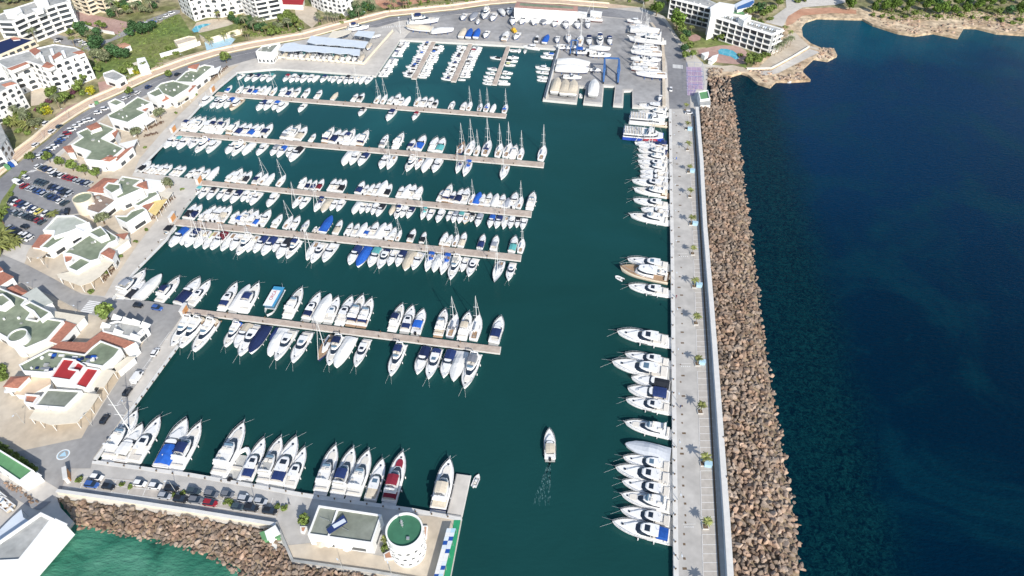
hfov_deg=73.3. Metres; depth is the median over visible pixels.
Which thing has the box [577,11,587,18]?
yard container
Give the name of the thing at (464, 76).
cabin cruiser
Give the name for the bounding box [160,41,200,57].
slope wall
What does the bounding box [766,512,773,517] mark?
boulder
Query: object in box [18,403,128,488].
plaza
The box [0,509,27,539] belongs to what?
tent canopy
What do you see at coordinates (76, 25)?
dark tree
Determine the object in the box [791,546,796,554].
boulder
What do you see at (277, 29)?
leafy tree
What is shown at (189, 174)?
cabin cruiser
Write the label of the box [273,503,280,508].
bush
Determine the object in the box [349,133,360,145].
covered boat
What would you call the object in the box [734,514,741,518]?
boulder
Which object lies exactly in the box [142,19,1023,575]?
sea
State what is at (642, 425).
window
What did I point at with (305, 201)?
cabin cruiser
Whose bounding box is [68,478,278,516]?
mole stalls
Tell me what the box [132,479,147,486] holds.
parked car
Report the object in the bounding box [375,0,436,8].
red pitch
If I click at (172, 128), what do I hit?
pier gate
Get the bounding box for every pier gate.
[61,466,70,483]
[167,211,175,222]
[169,124,176,132]
[178,303,188,316]
[194,174,201,183]
[209,84,214,92]
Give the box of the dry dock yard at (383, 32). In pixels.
[280,27,394,64]
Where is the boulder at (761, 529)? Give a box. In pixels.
[757,526,764,534]
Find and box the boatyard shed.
[514,2,577,24]
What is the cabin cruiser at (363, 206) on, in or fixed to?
on the harbour water at (564, 304)
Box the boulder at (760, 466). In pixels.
[757,464,763,469]
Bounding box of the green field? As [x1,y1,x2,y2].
[92,14,192,78]
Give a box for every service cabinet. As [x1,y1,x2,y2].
[696,282,702,287]
[699,359,705,364]
[704,460,712,467]
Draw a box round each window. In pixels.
[0,23,12,25]
[2,28,15,31]
[5,33,17,35]
[15,18,24,24]
[18,23,27,29]
[56,247,65,254]
[67,335,75,341]
[118,424,128,445]
[126,277,136,289]
[135,220,145,228]
[176,326,187,334]
[185,323,200,335]
[185,436,193,456]
[198,325,213,338]
[228,327,239,337]
[228,438,237,461]
[270,450,276,471]
[325,459,332,479]
[330,341,342,353]
[343,461,350,481]
[351,547,366,551]
[358,464,365,485]
[392,349,403,363]
[393,467,400,489]
[438,474,449,495]
[465,360,478,374]
[624,134,657,136]
[631,119,651,121]
[638,495,659,507]
[640,422,659,433]
[643,214,659,220]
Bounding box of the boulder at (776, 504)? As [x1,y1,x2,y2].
[773,501,780,507]
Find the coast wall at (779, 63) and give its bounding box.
[747,46,808,69]
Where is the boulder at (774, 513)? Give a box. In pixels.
[769,511,776,516]
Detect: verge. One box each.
[0,2,607,177]
[0,173,22,209]
[0,221,14,249]
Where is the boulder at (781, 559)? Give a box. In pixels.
[778,556,784,563]
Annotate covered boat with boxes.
[131,274,161,300]
[179,228,194,245]
[205,166,218,180]
[228,284,250,313]
[242,143,256,155]
[248,325,272,353]
[262,86,271,95]
[263,173,274,185]
[267,328,289,356]
[269,328,277,340]
[281,52,287,58]
[311,293,331,323]
[312,75,319,82]
[318,215,332,233]
[321,199,333,212]
[330,92,337,100]
[333,336,357,367]
[334,54,341,61]
[341,151,352,165]
[345,54,352,62]
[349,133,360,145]
[351,201,362,214]
[356,222,367,237]
[356,246,372,267]
[357,54,364,61]
[358,76,366,83]
[366,43,371,50]
[374,222,386,239]
[376,180,387,196]
[389,205,396,215]
[400,184,411,198]
[402,96,410,105]
[402,251,417,270]
[406,24,433,32]
[421,158,433,172]
[429,27,453,34]
[431,254,443,272]
[450,350,468,381]
[458,28,466,38]
[465,28,472,39]
[469,12,478,20]
[472,192,481,205]
[473,28,480,39]
[490,104,495,112]
[490,193,498,207]
[498,8,505,15]
[498,82,509,85]
[503,198,509,208]
[542,34,549,44]
[550,77,560,94]
[552,64,589,74]
[554,58,589,66]
[559,79,568,96]
[567,79,577,97]
[587,45,610,50]
[588,79,598,97]
[625,441,671,462]
[628,26,659,34]
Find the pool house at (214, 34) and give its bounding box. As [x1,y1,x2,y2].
[198,23,242,43]
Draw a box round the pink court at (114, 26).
[76,11,128,33]
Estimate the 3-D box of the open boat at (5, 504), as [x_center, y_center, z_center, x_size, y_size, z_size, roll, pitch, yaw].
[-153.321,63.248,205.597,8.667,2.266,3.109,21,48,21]
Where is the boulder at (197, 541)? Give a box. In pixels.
[194,538,201,544]
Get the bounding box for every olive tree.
[26,118,36,128]
[33,117,41,125]
[83,30,93,36]
[88,48,102,60]
[94,211,109,223]
[97,51,109,62]
[129,126,140,137]
[138,6,146,13]
[152,107,165,117]
[161,177,173,187]
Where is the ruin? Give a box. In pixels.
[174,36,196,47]
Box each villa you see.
[103,70,127,87]
[127,57,151,75]
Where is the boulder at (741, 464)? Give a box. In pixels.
[738,461,744,469]
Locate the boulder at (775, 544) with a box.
[772,541,779,548]
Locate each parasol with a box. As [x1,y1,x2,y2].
[316,542,324,547]
[325,543,333,547]
[342,545,352,551]
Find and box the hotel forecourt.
[295,6,319,27]
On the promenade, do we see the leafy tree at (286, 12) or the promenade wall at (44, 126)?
the promenade wall at (44, 126)
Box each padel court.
[686,63,702,75]
[686,71,703,80]
[687,76,703,88]
[687,84,697,95]
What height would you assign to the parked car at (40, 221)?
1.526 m
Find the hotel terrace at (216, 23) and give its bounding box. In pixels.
[193,19,232,32]
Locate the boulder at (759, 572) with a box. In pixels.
[757,570,763,575]
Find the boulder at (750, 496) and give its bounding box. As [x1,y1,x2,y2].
[748,493,753,499]
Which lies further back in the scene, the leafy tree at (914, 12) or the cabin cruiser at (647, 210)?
the leafy tree at (914, 12)
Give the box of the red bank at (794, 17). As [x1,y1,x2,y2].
[786,7,855,25]
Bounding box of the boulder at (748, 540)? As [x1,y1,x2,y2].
[746,537,750,544]
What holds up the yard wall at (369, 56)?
on the dry dock yard at (383, 32)
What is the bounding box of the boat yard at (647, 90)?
[405,12,661,104]
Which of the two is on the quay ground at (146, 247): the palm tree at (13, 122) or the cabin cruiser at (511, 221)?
the palm tree at (13, 122)
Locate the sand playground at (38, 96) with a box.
[30,88,49,105]
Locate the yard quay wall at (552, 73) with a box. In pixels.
[546,46,559,98]
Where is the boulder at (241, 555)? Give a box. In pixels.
[239,551,244,559]
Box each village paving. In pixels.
[0,282,143,451]
[24,64,238,295]
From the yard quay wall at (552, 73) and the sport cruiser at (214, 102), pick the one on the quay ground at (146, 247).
the yard quay wall at (552, 73)
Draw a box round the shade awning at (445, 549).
[434,528,456,575]
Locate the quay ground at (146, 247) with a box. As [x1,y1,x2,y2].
[0,7,790,575]
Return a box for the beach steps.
[271,540,284,550]
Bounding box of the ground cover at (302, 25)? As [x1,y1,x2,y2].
[76,0,1022,75]
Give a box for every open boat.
[0,493,9,507]
[0,495,15,512]
[148,164,158,173]
[159,224,176,239]
[245,190,255,202]
[426,60,436,62]
[448,101,454,109]
[462,211,471,223]
[469,212,475,221]
[471,474,479,487]
[504,62,514,66]
[536,71,549,74]
[557,44,576,50]
[587,51,610,58]
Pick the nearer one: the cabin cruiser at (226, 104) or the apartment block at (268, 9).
the cabin cruiser at (226, 104)
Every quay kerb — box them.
[92,72,461,519]
[669,109,678,575]
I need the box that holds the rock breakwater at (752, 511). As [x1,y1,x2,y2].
[702,104,798,575]
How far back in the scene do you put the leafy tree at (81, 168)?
327.30 m
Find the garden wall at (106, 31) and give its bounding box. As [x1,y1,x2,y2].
[85,25,114,34]
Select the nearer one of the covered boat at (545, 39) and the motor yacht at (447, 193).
the motor yacht at (447, 193)
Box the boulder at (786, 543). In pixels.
[782,540,789,546]
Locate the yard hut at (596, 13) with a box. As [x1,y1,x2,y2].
[590,10,601,17]
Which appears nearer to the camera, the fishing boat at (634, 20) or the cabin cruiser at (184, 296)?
the cabin cruiser at (184, 296)
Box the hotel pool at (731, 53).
[718,49,738,59]
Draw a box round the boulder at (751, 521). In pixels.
[748,519,754,525]
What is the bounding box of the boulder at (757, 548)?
[755,545,760,551]
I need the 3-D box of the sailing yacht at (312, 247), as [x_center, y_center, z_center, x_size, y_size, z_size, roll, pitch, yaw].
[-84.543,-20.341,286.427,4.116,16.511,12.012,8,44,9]
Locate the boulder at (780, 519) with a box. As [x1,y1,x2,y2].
[777,516,783,522]
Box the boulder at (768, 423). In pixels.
[764,420,771,425]
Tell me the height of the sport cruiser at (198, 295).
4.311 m
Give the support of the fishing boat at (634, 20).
on the boat yard at (647, 90)
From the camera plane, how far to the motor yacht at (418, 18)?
455.57 m
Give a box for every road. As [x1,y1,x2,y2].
[0,3,689,192]
[0,254,181,462]
[0,479,50,509]
[62,464,461,574]
[672,109,702,575]
[766,0,844,25]
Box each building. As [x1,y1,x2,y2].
[0,267,17,290]
[0,285,87,357]
[0,450,43,489]
[0,512,74,575]
[3,331,133,430]
[26,215,92,263]
[57,226,130,291]
[63,122,139,170]
[72,176,173,233]
[100,314,150,375]
[108,96,156,136]
[147,80,197,107]
[174,64,221,89]
[282,0,304,9]
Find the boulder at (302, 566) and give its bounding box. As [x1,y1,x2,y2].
[300,564,307,569]
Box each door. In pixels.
[67,469,70,480]
[182,305,188,315]
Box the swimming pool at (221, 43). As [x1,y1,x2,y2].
[205,37,233,49]
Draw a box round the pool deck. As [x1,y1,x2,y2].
[698,45,746,63]
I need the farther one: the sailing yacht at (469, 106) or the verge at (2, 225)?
the sailing yacht at (469, 106)
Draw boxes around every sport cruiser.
[127,414,166,465]
[186,279,210,307]
[206,96,220,110]
[217,281,237,311]
[235,324,260,358]
[241,436,266,482]
[268,432,305,488]
[270,329,298,365]
[279,125,292,139]
[283,442,306,490]
[288,331,314,365]
[301,291,324,321]
[307,242,329,265]
[323,295,339,324]
[334,295,355,326]
[351,339,371,370]
[364,456,387,502]
[376,248,392,268]
[378,133,388,148]
[399,304,416,333]
[422,348,443,387]
[464,258,479,279]
[506,262,516,280]
[600,517,672,546]
[604,357,670,380]
[606,463,671,488]
[608,327,670,348]
[611,506,672,530]
[612,477,671,500]
[615,453,671,474]
[617,396,671,415]
[619,255,670,271]
[619,351,670,368]
[622,282,670,297]
[628,177,669,189]
[628,196,669,209]
[632,158,668,168]
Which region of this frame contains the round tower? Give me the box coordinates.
[385,512,426,567]
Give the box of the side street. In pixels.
[49,10,179,50]
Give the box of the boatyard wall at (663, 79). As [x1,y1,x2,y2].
[650,22,665,106]
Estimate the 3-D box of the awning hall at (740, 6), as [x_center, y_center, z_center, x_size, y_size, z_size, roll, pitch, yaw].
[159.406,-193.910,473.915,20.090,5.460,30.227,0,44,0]
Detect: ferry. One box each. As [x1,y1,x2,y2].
[622,124,663,141]
[629,110,664,126]
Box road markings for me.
[23,6,718,562]
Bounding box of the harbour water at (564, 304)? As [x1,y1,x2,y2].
[98,42,672,575]
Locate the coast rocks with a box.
[708,8,1023,88]
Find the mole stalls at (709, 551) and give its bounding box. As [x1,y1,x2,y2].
[688,116,720,575]
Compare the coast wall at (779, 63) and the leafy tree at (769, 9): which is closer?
the coast wall at (779, 63)
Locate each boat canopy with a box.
[278,43,360,63]
[307,36,369,54]
[329,30,353,39]
[354,30,375,44]
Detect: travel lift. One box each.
[570,40,578,55]
[603,57,619,83]
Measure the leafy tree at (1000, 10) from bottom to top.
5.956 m
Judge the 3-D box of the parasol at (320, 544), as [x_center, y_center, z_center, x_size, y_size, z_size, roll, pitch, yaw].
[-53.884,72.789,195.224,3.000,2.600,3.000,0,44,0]
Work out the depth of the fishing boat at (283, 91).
390.87 m
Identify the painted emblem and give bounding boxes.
[56,449,69,459]
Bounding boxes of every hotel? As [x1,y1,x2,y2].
[667,0,716,27]
[705,2,784,53]
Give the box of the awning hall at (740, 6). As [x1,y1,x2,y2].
[733,0,753,16]
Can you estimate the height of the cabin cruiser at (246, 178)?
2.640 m
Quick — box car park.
[0,170,89,244]
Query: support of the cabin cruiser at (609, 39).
on the boat yard at (647, 90)
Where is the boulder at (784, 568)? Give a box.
[781,564,788,572]
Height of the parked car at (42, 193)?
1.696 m
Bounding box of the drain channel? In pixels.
[693,116,719,575]
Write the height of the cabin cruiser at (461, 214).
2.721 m
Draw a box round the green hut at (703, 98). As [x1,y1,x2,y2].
[697,90,710,109]
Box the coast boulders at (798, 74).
[733,14,1023,81]
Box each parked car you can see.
[7,196,17,202]
[12,178,23,184]
[12,228,21,235]
[13,199,21,206]
[13,211,23,216]
[16,200,26,207]
[19,183,29,188]
[20,224,28,229]
[20,232,29,239]
[21,174,29,179]
[21,213,32,218]
[22,202,31,208]
[24,234,34,241]
[29,206,37,212]
[29,215,38,221]
[31,142,39,146]
[33,208,42,214]
[33,217,43,222]
[37,219,46,224]
[39,180,48,185]
[39,191,49,196]
[42,166,51,171]
[47,168,56,172]
[47,194,56,199]
[48,129,56,133]
[50,184,58,190]
[51,195,60,200]
[55,198,64,203]
[56,187,64,194]
[57,172,66,177]
[59,134,68,137]
[59,200,69,205]
[60,188,68,195]
[61,174,70,179]
[62,131,71,134]
[63,190,73,196]
[64,207,69,214]
[67,127,75,131]
[83,181,93,186]
[83,480,99,488]
[89,473,103,480]
[99,413,110,424]
[100,106,109,110]
[101,482,115,490]
[122,387,132,396]
[129,371,143,383]
[132,302,143,307]
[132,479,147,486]
[148,482,162,489]
[150,348,159,356]
[151,304,162,310]
[157,492,171,499]
[163,484,179,492]
[172,494,188,502]
[185,487,201,495]
[187,496,203,503]
[202,498,217,506]
[203,489,219,497]
[220,490,234,497]
[230,502,243,510]
[237,494,252,502]
[243,503,258,511]
[253,497,267,505]
[262,506,277,514]
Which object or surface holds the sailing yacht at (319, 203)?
on the harbour water at (564, 304)
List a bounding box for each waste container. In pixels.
[3,163,10,169]
[7,161,14,167]
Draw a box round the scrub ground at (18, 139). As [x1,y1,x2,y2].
[0,0,1023,149]
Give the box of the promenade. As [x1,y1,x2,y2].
[0,0,633,175]
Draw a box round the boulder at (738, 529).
[735,526,741,532]
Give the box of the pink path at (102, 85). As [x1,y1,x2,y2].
[56,81,111,115]
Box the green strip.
[444,520,460,575]
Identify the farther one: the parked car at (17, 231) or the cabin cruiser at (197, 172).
the cabin cruiser at (197, 172)
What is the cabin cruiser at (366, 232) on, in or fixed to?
on the harbour water at (564, 304)
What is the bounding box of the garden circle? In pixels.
[689,34,700,40]
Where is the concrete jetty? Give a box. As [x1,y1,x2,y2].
[447,474,470,516]
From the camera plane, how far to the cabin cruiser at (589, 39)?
435.95 m
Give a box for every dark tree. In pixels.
[73,21,85,30]
[77,26,88,37]
[86,34,100,48]
[88,34,103,46]
[91,27,100,34]
[104,42,116,50]
[105,8,114,17]
[108,46,122,58]
[119,0,128,7]
[120,47,129,57]
[123,27,133,36]
[127,20,135,32]
[134,22,144,34]
[141,22,152,33]
[147,21,157,28]
[150,2,156,8]
[227,14,234,22]
[234,17,241,25]
[245,20,253,29]
[254,22,260,31]
[259,22,269,30]
[348,10,356,18]
[367,4,375,11]
[680,44,688,50]
[682,29,691,36]
[753,2,766,13]
[1005,5,1016,14]
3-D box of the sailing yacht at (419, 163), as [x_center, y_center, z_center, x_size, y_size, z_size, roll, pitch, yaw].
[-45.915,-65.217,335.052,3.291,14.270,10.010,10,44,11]
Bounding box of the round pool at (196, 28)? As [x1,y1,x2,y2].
[192,24,209,31]
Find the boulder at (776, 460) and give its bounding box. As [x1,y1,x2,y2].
[773,458,778,463]
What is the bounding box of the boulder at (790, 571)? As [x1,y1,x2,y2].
[787,567,792,574]
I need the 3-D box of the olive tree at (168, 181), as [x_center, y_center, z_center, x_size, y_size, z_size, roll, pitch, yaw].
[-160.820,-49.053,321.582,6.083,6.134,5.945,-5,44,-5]
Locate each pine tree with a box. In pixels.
[649,0,664,15]
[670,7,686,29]
[846,0,856,9]
[871,1,879,11]
[880,0,890,11]
[890,0,900,11]
[906,0,915,6]
[922,0,934,11]
[933,3,941,13]
[941,1,950,14]
[951,4,960,14]
[953,0,964,3]
[962,1,972,14]
[973,0,985,10]
[986,0,997,4]
[1017,1,1023,15]
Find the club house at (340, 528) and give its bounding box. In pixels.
[308,505,383,552]
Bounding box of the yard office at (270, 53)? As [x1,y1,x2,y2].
[256,43,282,62]
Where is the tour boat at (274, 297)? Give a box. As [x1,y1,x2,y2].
[263,285,285,316]
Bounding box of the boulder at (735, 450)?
[732,447,738,453]
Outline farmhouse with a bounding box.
[115,43,131,56]
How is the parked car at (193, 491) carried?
on the mole stalls at (135, 490)
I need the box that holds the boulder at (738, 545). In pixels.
[734,542,742,548]
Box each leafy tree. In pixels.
[0,209,7,223]
[0,444,9,451]
[2,118,10,124]
[5,448,13,454]
[11,452,19,458]
[15,456,24,461]
[21,459,28,464]
[23,151,35,161]
[30,466,38,471]
[36,106,45,115]
[40,151,52,162]
[44,87,55,99]
[53,156,64,165]
[55,92,67,104]
[64,158,76,170]
[65,28,73,35]
[71,83,80,90]
[73,79,82,87]
[75,163,87,174]
[88,167,99,178]
[93,65,100,72]
[94,302,113,319]
[99,22,106,29]
[112,0,119,9]
[118,66,126,74]
[122,5,130,13]
[124,62,133,67]
[124,86,132,94]
[164,70,171,77]
[219,51,231,62]
[267,27,274,35]
[274,27,281,34]
[277,13,287,25]
[283,9,295,15]
[288,14,298,25]
[297,512,309,524]
[678,24,686,33]
[679,34,687,43]
[682,50,689,57]
[686,41,693,48]
[690,50,696,56]
[717,34,724,39]
[744,7,752,14]
[744,55,752,65]
[746,52,756,58]
[752,6,757,12]
[753,53,762,64]
[759,9,767,18]
[759,52,767,57]
[765,5,772,15]
[776,0,783,6]
[901,5,909,13]
[911,10,918,17]
[985,5,993,11]
[995,8,1003,14]
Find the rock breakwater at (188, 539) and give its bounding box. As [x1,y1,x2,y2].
[61,499,346,575]
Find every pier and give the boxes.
[174,219,521,261]
[175,131,543,167]
[190,308,500,354]
[202,180,531,217]
[214,92,506,118]
[411,42,435,79]
[451,44,472,82]
[492,46,509,85]
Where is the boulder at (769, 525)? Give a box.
[767,522,771,530]
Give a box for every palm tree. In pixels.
[0,226,15,236]
[0,233,19,249]
[0,239,11,254]
[5,115,18,128]
[7,104,15,110]
[8,116,20,126]
[10,235,24,247]
[17,112,28,120]
[17,116,33,128]
[22,121,37,129]
[24,26,36,42]
[46,209,59,216]
[48,92,59,108]
[104,0,113,6]
[239,14,247,27]
[380,535,386,542]
[689,214,696,222]
[690,277,699,285]
[693,312,702,322]
[695,355,702,363]
[696,400,707,410]
[700,451,712,462]
[701,516,712,526]
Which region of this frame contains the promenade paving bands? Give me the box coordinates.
[2,0,607,169]
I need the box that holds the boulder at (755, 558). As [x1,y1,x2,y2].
[752,555,758,561]
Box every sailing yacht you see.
[190,213,212,248]
[199,214,220,249]
[217,216,237,250]
[235,74,243,92]
[243,219,260,252]
[258,159,268,185]
[269,71,276,95]
[275,160,285,186]
[282,200,292,229]
[291,184,303,208]
[304,225,320,260]
[313,185,325,211]
[316,319,336,361]
[354,65,360,82]
[373,81,380,103]
[380,80,387,103]
[386,139,397,169]
[395,220,401,240]
[414,80,421,106]
[415,146,423,169]
[420,198,427,219]
[424,240,435,271]
[440,240,451,274]
[446,296,458,338]
[452,221,459,246]
[455,151,462,173]
[456,123,464,154]
[462,147,472,175]
[465,121,474,155]
[466,88,472,110]
[468,181,474,204]
[469,296,481,341]
[473,131,480,155]
[477,91,482,111]
[481,120,491,156]
[483,89,489,111]
[492,245,505,281]
[494,125,502,157]
[500,147,509,179]
[501,202,509,228]
[502,88,507,113]
[502,122,512,158]
[516,188,523,209]
[517,130,523,159]
[517,226,524,253]
[537,128,546,161]
[566,19,570,42]
[577,16,583,46]
[585,0,602,21]
[629,2,648,27]
[630,37,658,71]
[631,20,661,56]
[633,18,658,49]
[633,35,657,65]
[635,114,667,148]
[636,11,654,35]
[636,43,666,78]
[639,118,667,149]
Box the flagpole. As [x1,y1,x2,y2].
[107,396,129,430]
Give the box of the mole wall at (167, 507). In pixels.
[56,489,275,526]
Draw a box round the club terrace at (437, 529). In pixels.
[287,515,460,575]
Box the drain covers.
[675,115,686,569]
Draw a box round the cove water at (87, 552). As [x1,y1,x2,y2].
[40,502,338,575]
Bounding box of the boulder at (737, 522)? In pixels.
[735,519,741,526]
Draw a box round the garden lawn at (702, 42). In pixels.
[686,37,747,67]
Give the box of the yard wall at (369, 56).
[278,29,392,64]
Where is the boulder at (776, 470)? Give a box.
[774,468,779,474]
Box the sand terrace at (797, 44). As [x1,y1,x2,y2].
[706,33,818,71]
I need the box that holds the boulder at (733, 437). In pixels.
[731,435,738,439]
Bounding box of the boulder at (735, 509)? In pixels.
[732,506,738,512]
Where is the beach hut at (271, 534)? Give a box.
[259,525,280,542]
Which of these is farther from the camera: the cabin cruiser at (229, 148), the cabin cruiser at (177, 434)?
the cabin cruiser at (229, 148)
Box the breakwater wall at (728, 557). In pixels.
[695,107,733,575]
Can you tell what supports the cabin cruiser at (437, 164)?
on the harbour water at (564, 304)
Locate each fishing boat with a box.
[185,116,201,131]
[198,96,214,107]
[199,116,215,132]
[202,204,215,220]
[205,137,221,152]
[228,210,239,223]
[229,96,244,110]
[229,168,242,182]
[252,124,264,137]
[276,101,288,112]
[278,87,286,96]
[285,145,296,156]
[297,177,306,188]
[299,75,308,82]
[413,186,422,199]
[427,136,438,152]
[523,43,539,50]
[535,65,549,70]
[627,18,641,22]
[639,100,665,109]
[648,116,667,127]
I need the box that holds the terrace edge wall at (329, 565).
[276,522,404,575]
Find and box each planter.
[300,526,307,533]
[383,550,392,559]
[423,526,427,538]
[702,523,708,529]
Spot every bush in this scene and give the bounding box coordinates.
[0,363,6,370]
[0,371,8,381]
[14,128,22,132]
[23,130,30,134]
[42,105,52,114]
[74,475,82,482]
[85,85,94,94]
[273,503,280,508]
[281,504,287,511]
[380,543,388,552]
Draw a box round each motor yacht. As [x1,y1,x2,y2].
[101,407,143,461]
[114,268,145,299]
[154,275,186,302]
[169,313,192,346]
[170,419,201,471]
[178,315,205,347]
[180,116,194,131]
[190,115,210,132]
[190,316,221,359]
[193,135,210,152]
[207,117,224,133]
[210,419,250,477]
[215,94,228,108]
[215,117,229,134]
[221,447,250,481]
[223,320,243,352]
[225,120,243,135]
[230,139,246,155]
[236,232,253,254]
[238,282,261,313]
[240,208,252,225]
[255,434,288,485]
[282,285,304,319]
[285,234,303,262]
[286,123,300,140]
[313,442,338,495]
[321,126,334,143]
[326,334,344,365]
[330,445,359,498]
[342,129,355,144]
[345,293,366,326]
[345,447,375,500]
[346,22,369,31]
[356,129,368,146]
[356,297,376,328]
[381,448,409,505]
[386,339,407,383]
[387,302,406,332]
[391,131,406,149]
[394,204,402,219]
[405,154,417,174]
[407,13,439,24]
[429,456,453,513]
[433,308,447,337]
[441,183,452,202]
[448,253,462,282]
[457,310,471,340]
[461,351,481,397]
[481,6,490,18]
[509,144,517,159]
[526,192,536,210]
[596,32,603,45]
[612,491,672,514]
[618,419,671,439]
[620,262,669,284]
[624,212,669,226]
[627,30,665,44]
[630,184,669,198]
[635,150,668,163]
[636,107,668,118]
[638,146,668,157]
[640,163,668,171]
[657,269,669,279]
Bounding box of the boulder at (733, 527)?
[731,524,736,531]
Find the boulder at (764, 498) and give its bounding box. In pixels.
[761,496,767,500]
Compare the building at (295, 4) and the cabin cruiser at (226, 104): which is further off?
the building at (295, 4)
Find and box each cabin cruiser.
[112,423,143,463]
[124,279,144,299]
[137,159,150,172]
[143,164,154,173]
[152,416,188,469]
[155,164,167,174]
[160,164,172,175]
[163,136,176,148]
[168,227,190,246]
[169,164,181,176]
[171,136,183,146]
[173,165,186,176]
[173,276,200,305]
[176,137,191,149]
[182,204,196,219]
[184,168,195,177]
[184,228,204,247]
[188,138,200,148]
[188,204,202,220]
[190,166,204,178]
[195,186,204,194]
[197,210,206,221]
[198,187,210,198]
[201,168,210,179]
[206,187,219,199]
[207,206,221,222]
[209,231,230,249]
[211,207,225,222]
[216,189,227,199]
[217,204,231,223]
[222,188,236,201]
[223,97,234,107]
[224,84,231,92]
[224,141,237,153]
[224,171,234,182]
[229,189,243,203]
[229,233,244,250]
[233,123,246,135]
[233,323,254,347]
[234,209,246,224]
[236,172,245,183]
[239,122,251,136]
[240,190,250,201]
[241,85,249,93]
[241,170,251,183]
[244,73,253,81]
[244,209,258,226]
[246,85,254,93]
[246,123,258,136]
[249,192,263,205]
[251,73,261,81]
[251,171,262,184]
[251,214,262,226]
[252,86,260,94]
[252,235,269,252]
[256,99,267,110]
[256,143,269,155]
[256,208,271,227]
[257,86,266,94]
[259,123,272,137]
[260,74,268,80]
[260,236,278,255]
[263,99,274,110]
[266,73,275,81]
[266,192,280,206]
[270,144,281,155]
[270,214,282,228]
[271,100,280,110]
[272,237,284,251]
[275,238,292,258]
[276,145,288,157]
[282,74,291,81]
[284,88,293,96]
[288,146,305,161]
[288,216,300,230]
[289,73,298,82]
[290,86,300,97]
[293,126,307,140]
[298,51,306,58]
[298,103,307,111]
[299,197,311,208]
[300,88,310,97]
[300,220,309,231]
[304,179,311,189]
[307,74,314,82]
[308,134,315,141]
[309,180,317,190]
[310,52,316,59]
[313,90,322,98]
[315,179,323,190]
[320,74,328,82]
[321,53,328,60]
[321,242,339,261]
[326,178,336,191]
[327,53,334,60]
[328,129,341,143]
[329,199,339,210]
[330,76,338,82]
[332,178,341,192]
[332,220,342,235]
[335,130,347,144]
[336,76,345,83]
[336,179,346,192]
[336,199,346,211]
[339,54,346,61]
[343,75,351,83]
[343,223,352,236]
[347,76,356,83]
[347,245,363,264]
[349,151,361,164]
[350,93,357,101]
[350,223,359,236]
[354,180,364,194]
[356,93,364,102]
[357,152,370,165]
[358,107,366,115]
[359,202,368,213]
[360,185,368,194]
[362,225,370,238]
[364,76,373,84]
[365,203,372,212]
[366,184,374,195]
[367,222,378,238]
[367,246,383,266]
[370,203,379,214]
[371,183,380,195]
[375,204,386,216]
[378,154,390,168]
[381,223,392,240]
[383,184,392,197]
[385,62,396,65]
[385,109,396,120]
[386,96,393,104]
[387,249,399,265]
[388,227,396,240]
[391,54,402,56]
[391,93,400,104]
[395,186,403,198]
[395,250,407,266]
[397,96,403,105]
[398,43,408,46]
[400,206,409,217]
[402,71,413,75]
[406,65,416,68]
[406,139,415,150]
[406,184,416,199]
[406,206,415,218]
[406,229,415,242]
[410,309,425,335]
[411,252,425,269]
[412,111,419,119]
[413,134,426,151]
[414,346,432,374]
[418,95,427,106]
[419,232,426,243]
[425,96,433,107]
[426,209,435,219]
[431,158,443,172]
[432,99,438,107]
[434,138,445,152]
[435,209,445,222]
[436,190,443,202]
[439,232,448,246]
[440,349,457,377]
[441,77,451,80]
[445,235,452,246]
[446,211,453,220]
[448,61,458,64]
[448,190,455,203]
[451,211,458,222]
[453,189,463,203]
[457,211,464,223]
[457,231,466,248]
[459,74,469,77]
[459,188,470,204]
[460,13,467,20]
[460,101,466,110]
[460,257,470,271]
[464,62,474,65]
[475,213,483,226]
[476,234,485,250]
[478,193,485,205]
[483,30,490,37]
[484,193,492,206]
[485,71,495,74]
[487,67,497,70]
[487,214,495,227]
[488,314,503,345]
[490,13,497,20]
[490,56,501,59]
[490,234,498,251]
[494,215,502,227]
[497,194,505,207]
[501,31,509,41]
[501,70,512,74]
[505,59,517,62]
[506,7,512,15]
[507,56,518,58]
[508,192,518,208]
[508,216,515,228]
[508,235,517,253]
[510,15,515,24]
[513,32,521,39]
[514,217,521,227]
[519,17,525,24]
[520,217,527,229]
[531,18,536,24]
[534,35,538,42]
[537,75,547,79]
[541,55,553,58]
[543,52,554,55]
[544,427,555,461]
[552,20,558,26]
[555,36,559,42]
[561,73,581,79]
[562,20,568,28]
[571,46,595,55]
[574,19,580,28]
[585,19,590,28]
[586,35,591,44]
[588,67,601,71]
[607,35,612,44]
[627,384,671,403]
[630,55,651,61]
[631,374,671,392]
[640,168,668,177]
[640,173,669,183]
[641,56,661,61]
[641,206,669,217]
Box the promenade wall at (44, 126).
[0,0,608,174]
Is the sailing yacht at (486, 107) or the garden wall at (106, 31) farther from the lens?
the garden wall at (106, 31)
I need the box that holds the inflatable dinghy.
[615,275,624,281]
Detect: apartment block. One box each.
[0,0,79,42]
[0,36,38,57]
[0,44,95,93]
[0,78,29,123]
[0,124,14,168]
[72,0,141,14]
[178,0,242,20]
[240,0,283,20]
[311,0,352,15]
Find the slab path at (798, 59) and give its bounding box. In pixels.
[757,49,818,74]

